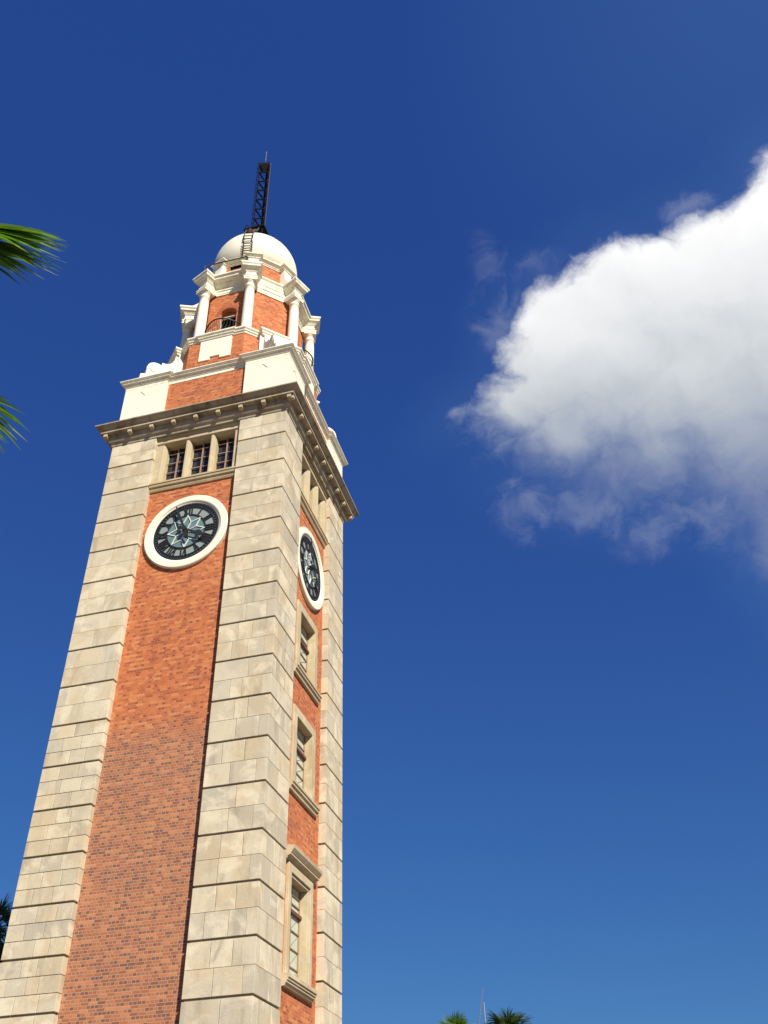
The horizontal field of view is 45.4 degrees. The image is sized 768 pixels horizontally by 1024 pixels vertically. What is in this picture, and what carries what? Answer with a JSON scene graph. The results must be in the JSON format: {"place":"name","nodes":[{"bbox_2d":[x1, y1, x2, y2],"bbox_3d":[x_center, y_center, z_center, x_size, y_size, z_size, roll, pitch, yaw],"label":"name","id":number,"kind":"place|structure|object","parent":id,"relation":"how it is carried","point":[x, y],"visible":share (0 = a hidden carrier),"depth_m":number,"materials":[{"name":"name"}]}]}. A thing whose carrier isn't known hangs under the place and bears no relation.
{"place":"outdoors","nodes":[
{"label":"outdoors","id":0,"kind":"place"},
{"bbox_2d":[0,0,767,1023],"label":"sky","id":1,"kind":"structure","parent":0,"point":[528,239],"materials":[{"name":"blue"}]},
{"label":"ground","id":2,"kind":"structure","parent":0,"visible":0},
{"bbox_2d":[0,892,13,962],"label":"fan palm","id":3,"kind":"object","parent":2,"relation":"on","point":[5,913],"visible":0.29,"depth_m":38.55,"materials":[{"name":"green plant"}]},
{"bbox_2d":[0,223,68,453],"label":"fan palm","id":4,"kind":"object","parent":2,"relation":"on","point":[13,236],"visible":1,"depth_m":7.36,"materials":[{"name":"green plant"}]},
{"bbox_2d":[0,152,358,1023],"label":"clock tower","id":5,"kind":"structure","parent":2,"relation":"on","point":[182,860],"depth_m":31.73,"materials":[{"name":"stone"}]},
{"bbox_2d":[149,421,239,493],"bbox_3d":[-7.788,-2.150,38.497,4.040,2.970,0.770,-11,-40,11],"label":"triple window","id":6,"kind":"structure","parent":5,"relation":"in","point":[209,454],"depth_m":38.70,"materials":[{"name":"stone"}]},
{"bbox_2d":[281,844,322,1003],"bbox_3d":[-2.808,13.162,29.287,0.800,4.170,2.880,-11,-40,11],"label":"window frame","id":7,"kind":"structure","parent":5,"relation":"in","point":[301,873],"depth_m":29.52,"materials":[{"name":"stone"}]},
{"bbox_2d":[289,703,319,817],"bbox_3d":[-3.018,8.866,32.795,0.670,3.230,2.800,-11,-40,11],"label":"window frame","id":8,"kind":"structure","parent":5,"relation":"in","point":[303,743],"depth_m":33.07,"materials":[{"name":"stone"}]},
{"bbox_2d":[294,599,321,704],"bbox_3d":[-3.137,5.408,35.601,0.670,3.260,2.800,-11,-40,11],"label":"window frame","id":9,"kind":"structure","parent":5,"relation":"in","point":[306,642],"depth_m":35.90,"materials":[{"name":"stone"}]},
{"bbox_2d":[300,447,328,547],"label":"triple window","id":10,"kind":"structure","parent":5,"relation":"in","point":[313,501],"depth_m":40.76,"materials":[{"name":"stone"}]},
{"bbox_2d":[435,1010,473,1023],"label":"fan palm","id":11,"kind":"object","parent":2,"relation":"on","point":[455,1020],"visible":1,"depth_m":49.21,"materials":[{"name":"green plant"}]},
{"bbox_2d":[482,1007,533,1023],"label":"fan palm","id":12,"kind":"object","parent":2,"relation":"on","point":[508,1018],"visible":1,"depth_m":47.31,"materials":[{"name":"green plant"}]}
]}

